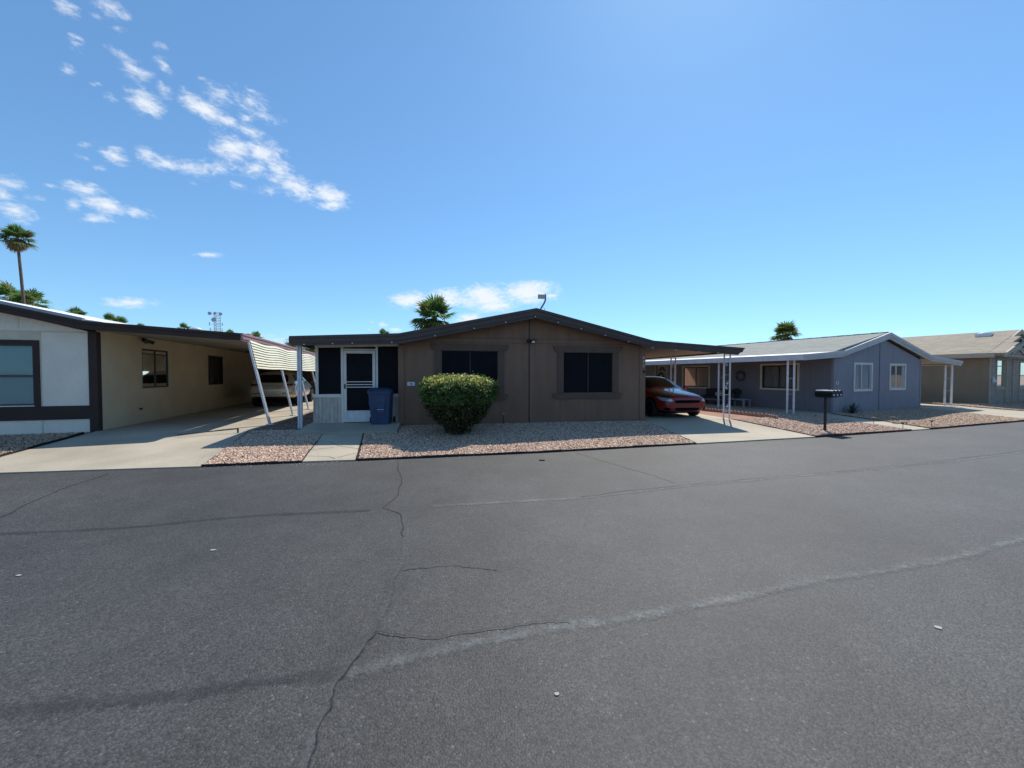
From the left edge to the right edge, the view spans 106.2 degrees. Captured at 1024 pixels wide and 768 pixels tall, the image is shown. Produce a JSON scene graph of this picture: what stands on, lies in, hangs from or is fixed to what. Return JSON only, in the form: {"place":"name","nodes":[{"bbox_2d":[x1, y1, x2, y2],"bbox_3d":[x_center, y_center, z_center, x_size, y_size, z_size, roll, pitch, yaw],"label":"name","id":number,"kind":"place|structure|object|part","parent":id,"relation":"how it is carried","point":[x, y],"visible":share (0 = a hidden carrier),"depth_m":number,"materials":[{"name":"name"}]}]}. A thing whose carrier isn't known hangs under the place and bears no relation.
{"place":"outdoors","nodes":[
{"label":"outdoors","id":0,"kind":"place"},
{"bbox_2d":[0,432,89,453],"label":"gravel","id":1,"kind":"structure","parent":0,"point":[26,439],"depth_m":9.13,"materials":[{"name":"gravel"}]},
{"bbox_2d":[65,306,87,315],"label":"palm tree","id":2,"kind":"object","parent":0,"point":[75,310],"visible":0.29,"depth_m":61.51,"materials":[{"name":"green plant"}]},
{"bbox_2d":[103,312,119,321],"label":"palm tree","id":3,"kind":"object","parent":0,"point":[109,316],"visible":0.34,"depth_m":69.39,"materials":[{"name":"green plant"}]},
{"bbox_2d":[115,315,128,322],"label":"palm tree","id":4,"kind":"object","parent":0,"point":[122,319],"visible":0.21,"depth_m":73.59,"materials":[{"name":"green plant"}]},
{"bbox_2d":[0,400,312,473],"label":"driveway","id":5,"kind":"structure","parent":0,"point":[158,444],"depth_m":8.74,"materials":[{"name":"concrete"}]},
{"bbox_2d":[0,432,83,456],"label":"garden edging","id":6,"kind":"object","parent":5,"relation":"on","point":[44,443],"visible":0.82,"depth_m":8.58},
{"bbox_2d":[177,428,238,434],"bbox_3d":[-7.659,1.220,9.725,1.243,0.120,0.040,-1,2,-27],"label":"metal rod","id":7,"kind":"object","parent":5,"relation":"on","point":[211,431],"visible":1,"depth_m":9.73,"materials":[{"name":"metal"}]},
{"bbox_2d":[250,371,313,405],"bbox_3d":[-11.576,0.159,19.670,2.300,1.670,4.690,0,1,-17],"label":"parked suv","id":8,"kind":"object","parent":5,"relation":"on","point":[273,386],"visible":0.8,"depth_m":17.68,"materials":[{"name":"beige paint"}]},
{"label":"rear window","id":9,"kind":"part","parent":8,"relation":"part of","materials":[{"name":"black glass"}]},
{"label":"side window","id":10,"kind":"part","parent":8,"relation":"part of","materials":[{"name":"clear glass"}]},
{"bbox_2d":[177,322,190,328],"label":"palm tree","id":11,"kind":"object","parent":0,"point":[182,325],"visible":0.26,"depth_m":89.29,"materials":[{"name":"green plant"}]},
{"bbox_2d":[208,312,222,331],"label":"radio tower","id":12,"kind":"structure","parent":0,"point":[214,318],"depth_m":257.72,"materials":[{"name":"silver metal"}]},
{"bbox_2d":[205,429,322,463],"bbox_3d":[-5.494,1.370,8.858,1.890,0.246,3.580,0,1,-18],"label":"gravel","id":13,"kind":"structure","parent":0,"point":[270,445],"depth_m":8.42,"materials":[{"name":"gravel"}]},
{"bbox_2d":[302,434,361,462],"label":"path","id":14,"kind":"structure","parent":0,"point":[328,450],"depth_m":8.37,"materials":[{"name":"concrete"}]},
{"bbox_2d":[0,421,1023,767],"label":"road","id":15,"kind":"structure","parent":0,"point":[142,625],"depth_m":2.77,"materials":[{"name":"grey asphalt"}]},
{"bbox_2d":[1,473,108,516],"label":"road crack","id":16,"kind":"object","parent":15,"relation":"on","point":[44,496],"visible":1,"depth_m":5.25,"materials":[{"name":"black asphalt"}]},
{"bbox_2d":[307,632,375,767],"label":"road crack","id":17,"kind":"object","parent":15,"relation":"on","point":[310,759],"visible":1,"depth_m":1.98,"materials":[{"name":"black asphalt"}]},
{"bbox_2d":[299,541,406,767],"bbox_3d":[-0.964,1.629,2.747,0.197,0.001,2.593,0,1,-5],"label":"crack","id":18,"kind":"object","parent":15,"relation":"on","point":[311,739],"visible":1,"depth_m":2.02,"materials":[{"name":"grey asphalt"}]},
{"bbox_2d":[383,460,404,536],"bbox_3d":[-1.783,1.558,5.801,0.264,0.001,3.779,0,1,-17],"label":"road crack","id":19,"kind":"object","parent":15,"relation":"on","point":[393,499],"visible":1,"depth_m":5.05,"materials":[{"name":"black asphalt"}]},
{"bbox_2d":[403,565,493,570],"bbox_3d":[-0.536,1.615,3.380,0.827,0.001,0.104,0,1,0],"label":"road crack","id":20,"kind":"object","parent":15,"relation":"on","point":[436,566],"visible":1,"depth_m":3.39,"materials":[{"name":"black asphalt"}]},
{"bbox_2d":[375,619,569,636],"bbox_3d":[-0.248,1.627,2.552,1.305,0.001,0.105,0,1,-6],"label":"road crack","id":21,"kind":"object","parent":15,"relation":"on","point":[463,631],"visible":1,"depth_m":2.53,"materials":[{"name":"black asphalt"}]},
{"bbox_2d":[198,424,993,469],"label":"gravel","id":22,"kind":"structure","parent":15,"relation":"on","point":[462,456],"depth_m":7.56,"materials":[{"name":"brown gravel"}]},
{"bbox_2d":[347,535,1023,676],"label":"road seam","id":23,"kind":"object","parent":15,"relation":"on","point":[497,638],"visible":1,"depth_m":2.75,"materials":[{"name":"grey asphalt"}]},
{"bbox_2d":[433,451,1023,506],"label":"road seam","id":24,"kind":"object","parent":15,"relation":"on","point":[712,483],"visible":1,"depth_m":6.00,"materials":[{"name":"grey asphalt"}]},
{"bbox_2d":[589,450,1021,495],"bbox_3d":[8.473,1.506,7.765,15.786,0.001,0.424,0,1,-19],"label":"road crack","id":25,"kind":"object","parent":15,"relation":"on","point":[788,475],"visible":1,"depth_m":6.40,"materials":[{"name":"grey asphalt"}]},
{"bbox_2d":[0,0,1023,345],"label":"sky","id":26,"kind":"structure","parent":0,"point":[705,172],"materials":[{"name":"blue"}]},
{"bbox_2d":[216,401,941,466],"bbox_3d":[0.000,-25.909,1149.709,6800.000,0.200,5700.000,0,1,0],"label":"ground","id":27,"kind":"structure","parent":0,"point":[922,402],"depth_m":9.52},
{"bbox_2d":[0,281,36,302],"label":"palm tree","id":28,"kind":"object","parent":27,"relation":"on","point":[7,289],"visible":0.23,"depth_m":39.28,"materials":[{"name":"green plant"}]},
{"bbox_2d":[0,222,40,303],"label":"palm tree","id":29,"kind":"object","parent":27,"relation":"on","point":[17,244],"visible":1,"depth_m":33.61,"materials":[{"name":"green plant"}]},
{"bbox_2d":[9,287,51,308],"bbox_3d":[-47.261,-4.929,37.837,3.128,9.686,3.204,1,2,40],"label":"palm tree","id":30,"kind":"object","parent":27,"relation":"on","point":[32,295],"visible":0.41,"depth_m":37.74,"materials":[{"name":"green plant"}]},
{"bbox_2d":[0,300,315,434],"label":"mobile home","id":31,"kind":"object","parent":27,"relation":"on","point":[62,372],"visible":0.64,"depth_m":10.50,"materials":[{"name":"white paint"}]},
{"bbox_2d":[0,344,33,405],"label":"window","id":32,"kind":"structure","parent":31,"relation":"in","point":[16,360],"depth_m":9.67,"materials":[{"name":"grey glass"}]},
{"bbox_2d":[142,349,168,387],"bbox_3d":[-11.687,-0.499,12.591,0.445,1.235,1.413,0,1,-1],"label":"window","id":33,"kind":"structure","parent":31,"relation":"in","point":[154,362],"depth_m":12.57,"materials":[{"name":"black glass"}]},
{"bbox_2d":[208,355,222,384],"bbox_3d":[-13.227,-0.602,16.767,0.540,1.270,1.529,0,1,-17],"label":"window","id":34,"kind":"structure","parent":31,"relation":"in","point":[214,362],"depth_m":17.26,"materials":[{"name":"black glass"}]},
{"bbox_2d":[250,331,261,337],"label":"palm tree","id":35,"kind":"object","parent":27,"relation":"on","point":[257,334],"visible":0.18,"depth_m":77.64,"materials":[{"name":"green plant"}]},
{"bbox_2d":[201,429,321,466],"bbox_3d":[-5.225,1.369,8.890,1.713,0.235,3.358,0,1,-12],"label":"garden edging","id":36,"kind":"object","parent":27,"relation":"on","point":[239,464],"visible":0.66,"depth_m":7.27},
{"bbox_2d":[283,338,314,352],"bbox_3d":[-15.935,-1.359,30.292,4.267,4.281,4.604,-1,2,-25],"label":"leafy tree","id":37,"kind":"object","parent":27,"relation":"on","point":[304,348],"visible":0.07,"depth_m":28.84,"materials":[{"name":"green plant"}]},
{"bbox_2d":[295,422,400,434],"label":"porch slab","id":38,"kind":"structure","parent":27,"relation":"on","point":[313,428],"depth_m":10.24,"materials":[{"name":"concrete"}]},
{"bbox_2d":[367,387,394,424],"bbox_3d":[-3.729,0.646,11.021,0.700,1.080,0.825,0,1,-10],"label":"trash bin","id":39,"kind":"object","parent":38,"relation":"on","point":[381,403],"visible":0.86,"depth_m":10.69,"materials":[{"name":"blue plastic"}]},
{"bbox_2d":[378,329,389,333],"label":"palm tree","id":40,"kind":"object","parent":27,"relation":"on","point":[381,331],"visible":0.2,"depth_m":84.45,"materials":[{"name":"green plant"}]},
{"bbox_2d":[408,293,457,329],"bbox_3d":[-5.428,-2.785,26.784,3.531,7.285,3.275,1,1,22],"label":"palm tree","id":41,"kind":"object","parent":27,"relation":"on","point":[431,307],"visible":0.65,"depth_m":26.30,"materials":[{"name":"green plant"}]},
{"bbox_2d":[289,294,744,428],"bbox_3d":[-0.621,-1.049,19.560,13.680,4.201,16.790,0,1,-10],"label":"mobile home","id":42,"kind":"object","parent":27,"relation":"on","point":[541,369],"visible":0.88,"depth_m":11.59,"materials":[{"name":"brown paint"}]},
{"bbox_2d":[343,350,375,421],"bbox_3d":[-4.367,0.064,11.021,0.860,2.045,0.095,0,1,-10],"label":"screen door","id":43,"kind":"structure","parent":42,"relation":"in","point":[359,365],"depth_m":11.04,"materials":[{"name":"white metal"}]},
{"bbox_2d":[430,344,508,399],"bbox_3d":[-1.243,-0.351,11.422,2.325,1.655,0.070,0,1,-10],"label":"window","id":44,"kind":"structure","parent":42,"relation":"in","point":[487,360],"depth_m":11.45,"materials":[{"name":"black glass"}]},
{"bbox_2d":[303,316,717,352],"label":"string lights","id":45,"kind":"object","parent":42,"relation":"hanging from","point":[505,322],"visible":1,"depth_m":11.10,"materials":[{"name":"white plastic"}]},
{"bbox_2d":[553,346,622,398],"bbox_3d":[2.393,-0.364,12.063,2.280,1.630,0.070,0,1,-10],"label":"window","id":46,"kind":"structure","parent":42,"relation":"in","point":[581,373],"depth_m":12.08,"materials":[{"name":"black glass"}]},
{"bbox_2d":[356,420,695,460],"bbox_3d":[0.450,1.343,10.011,8.458,0.235,3.311,0,1,-12],"label":"garden edging","id":47,"kind":"object","parent":27,"relation":"on","point":[479,454],"visible":0.79,"depth_m":8.29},
{"bbox_2d":[705,403,838,413],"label":"porch slab","id":48,"kind":"structure","parent":27,"relation":"on","point":[776,410],"depth_m":16.13,"materials":[{"name":"concrete"}]},
{"bbox_2d":[699,388,733,405],"bbox_3d":[10.031,0.612,18.920,0.590,0.780,1.480,-1,1,-22],"label":"bench","id":49,"kind":"object","parent":48,"relation":"on","point":[709,394],"visible":0.53,"depth_m":18.81,"materials":[{"name":"grey wood"}]},
{"bbox_2d":[727,398,751,406],"bbox_3d":[10.487,0.855,17.761,0.500,0.350,0.840,-1,1,-22],"label":"side table","id":50,"kind":"object","parent":48,"relation":"on","point":[734,399],"visible":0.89,"depth_m":17.48,"materials":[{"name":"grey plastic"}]},
{"bbox_2d":[732,388,742,398],"bbox_3d":[10.436,0.417,17.848,0.489,0.521,0.471,-1,1,-22],"label":"potted plant","id":51,"kind":"object","parent":50,"relation":"on","point":[737,391],"visible":1,"depth_m":17.78,"materials":[{"name":"green plant"}]},
{"bbox_2d":[769,319,801,340],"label":"palm tree","id":52,"kind":"object","parent":27,"relation":"on","point":[782,330],"visible":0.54,"depth_m":43.38,"materials":[{"name":"green plant"}]},
{"bbox_2d":[645,332,962,413],"bbox_3d":[13.154,-0.669,22.614,11.770,3.294,14.410,-1,1,-22],"label":"mobile home","id":53,"kind":"object","parent":27,"relation":"on","point":[874,371],"visible":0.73,"depth_m":16.39,"materials":[{"name":"blue"}]},
{"bbox_2d":[657,365,666,378],"bbox_3d":[8.940,-0.128,22.889,0.036,2.040,0.860,-1,1,-22],"label":"door","id":54,"kind":"structure","parent":53,"relation":"in","point":[660,368],"depth_m":22.85,"materials":[{"name":"paint"}]},
{"bbox_2d":[682,365,709,388],"bbox_3d":[10.077,-0.381,20.697,0.580,1.210,1.800,-1,1,-22],"label":"window","id":55,"kind":"structure","parent":53,"relation":"in","point":[692,376],"depth_m":20.60,"materials":[{"name":"beige glass"}]},
{"bbox_2d":[735,370,744,380],"bbox_3d":[10.782,-0.385,18.187,0.141,0.554,0.547,-1,1,-22],"label":"wreath","id":56,"kind":"object","parent":53,"relation":"attached to","point":[743,372],"visible":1,"depth_m":18.10,"materials":[{"name":"grey"}]},
{"bbox_2d":[760,363,799,390],"bbox_3d":[11.748,-0.315,16.678,0.580,1.150,1.640,-1,1,-22],"label":"window","id":57,"kind":"structure","parent":53,"relation":"in","point":[772,376],"depth_m":16.70,"materials":[{"name":"beige glass"}]},
{"bbox_2d":[853,362,872,391],"bbox_3d":[13.972,-0.285,15.668,1.290,1.150,0.580,-1,1,-22],"label":"window","id":58,"kind":"structure","parent":53,"relation":"in","point":[862,373],"depth_m":15.51,"materials":[{"name":"white glass"}]},
{"bbox_2d":[889,363,905,389],"bbox_3d":[16.337,-0.309,16.645,1.270,1.130,0.580,-1,1,-22],"label":"window","id":59,"kind":"structure","parent":53,"relation":"in","point":[897,374],"depth_m":16.45,"materials":[{"name":"white glass"}]},
{"bbox_2d":[731,418,911,437],"bbox_3d":[9.461,1.310,11.216,4.953,0.243,2.152,0,1,14],"label":"garden edging","id":60,"kind":"object","parent":27,"relation":"on","point":[843,434],"visible":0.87,"depth_m":11.06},
{"bbox_2d":[832,413,1023,428],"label":"garden edging","id":61,"kind":"object","parent":27,"relation":"on","point":[946,426],"visible":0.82,"depth_m":12.96,"materials":[{"name":"grey concrete"}]},
{"bbox_2d":[902,329,1023,402],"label":"mobile home","id":62,"kind":"object","parent":27,"relation":"on","point":[990,369],"visible":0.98,"depth_m":20.71,"materials":[{"name":"beige paint"}]},
{"bbox_2d":[996,359,1005,387],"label":"window","id":63,"kind":"structure","parent":62,"relation":"in","point":[1000,363],"depth_m":20.33,"materials":[{"name":"white glass"}]},
{"bbox_2d":[1019,361,1023,386],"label":"window","id":64,"kind":"structure","parent":62,"relation":"in","point":[1021,366],"depth_m":21.55,"materials":[{"name":"white glass"}]},
{"bbox_2d":[946,403,1023,410],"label":"garden edging","id":65,"kind":"object","parent":27,"relation":"on","point":[990,408],"visible":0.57,"depth_m":17.57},
{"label":"gravel base","id":66,"kind":"structure","parent":27,"relation":"on","visible":0},
{"bbox_2d":[358,420,692,457],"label":"gravel","id":67,"kind":"structure","parent":66,"relation":"on","point":[517,437],"depth_m":9.63,"materials":[{"name":"gravel"}]},
{"bbox_2d":[417,371,499,435],"bbox_3d":[-1.386,0.500,10.089,2.172,1.697,2.224,0,1,0],"label":"bush","id":68,"kind":"object","parent":67,"relation":"on","point":[473,396],"visible":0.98,"depth_m":9.45,"materials":[{"name":"green plant"}]},
{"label":"gravel base","id":69,"kind":"structure","parent":27,"relation":"on","visible":0},
{"bbox_2d":[256,411,312,429],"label":"gravel","id":70,"kind":"structure","parent":69,"relation":"on","point":[306,420],"depth_m":11.62,"materials":[{"name":"gravel"}]},
{"bbox_2d":[705,406,733,410],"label":"gravel","id":71,"kind":"structure","parent":0,"point":[716,408],"depth_m":16.73,"materials":[{"name":"gravel"}]},
{"bbox_2d":[645,412,815,444],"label":"driveway","id":72,"kind":"structure","parent":0,"point":[702,429],"depth_m":11.14,"materials":[{"name":"concrete"}]},
{"bbox_2d":[645,376,704,416],"bbox_3d":[5.480,0.404,14.995,2.140,1.414,4.400,0,1,-10],"label":"parked car","id":73,"kind":"object","parent":72,"relation":"on","point":[663,395],"visible":0.73,"depth_m":13.20,"materials":[{"name":"red paint"}]},
{"bbox_2d":[699,411,761,418],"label":"soil","id":74,"kind":"structure","parent":0,"point":[726,415],"depth_m":14.08,"materials":[{"name":"brown soil"}]},
{"bbox_2d":[728,408,905,434],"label":"gravel","id":75,"kind":"structure","parent":0,"point":[809,424],"depth_m":12.25,"materials":[{"name":"beige gravel"}]},
{"bbox_2d":[702,408,777,418],"bbox_3d":[8.427,1.095,14.661,0.136,0.175,3.409,-1,1,-22],"label":"garden edging","id":76,"kind":"object","parent":75,"relation":"on","point":[742,413],"visible":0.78,"depth_m":14.27,"materials":[{"name":"concrete"}]},
{"bbox_2d":[811,414,929,430],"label":"path","id":77,"kind":"structure","parent":0,"point":[896,425],"depth_m":12.91,"materials":[{"name":"concrete"}]},
{"bbox_2d":[831,407,1023,427],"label":"gravel","id":78,"kind":"structure","parent":0,"point":[917,416],"depth_m":14.32,"materials":[{"name":"beige gravel"}]},
{"bbox_2d":[842,403,859,412],"bbox_3d":[13.060,0.873,14.760,0.896,0.487,0.769,0,1,0],"label":"yucca","id":79,"kind":"object","parent":78,"relation":"on","point":[852,408],"visible":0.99,"depth_m":14.72,"materials":[{"name":"green plant"}]},
{"bbox_2d":[920,404,1023,418],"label":"driveway","id":80,"kind":"structure","parent":0,"point":[1007,413],"depth_m":16.77,"materials":[{"name":"concrete"}]},
{"bbox_2d":[925,401,1023,409],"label":"gravel","id":81,"kind":"structure","parent":0,"point":[1017,405],"depth_m":18.98,"materials":[{"name":"beige gravel"}]},
{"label":"gravel base","id":82,"kind":"structure","parent":0,"visible":0},
{"bbox_2d":[815,389,842,430],"bbox_3d":[9.266,0.800,11.276,0.560,1.290,0.460,-1,1,-22],"label":"mailbox stand","id":83,"kind":"object","parent":82,"relation":"on","point":[829,393],"visible":0.98,"depth_m":11.21,"materials":[{"name":"black metal"}]}
]}

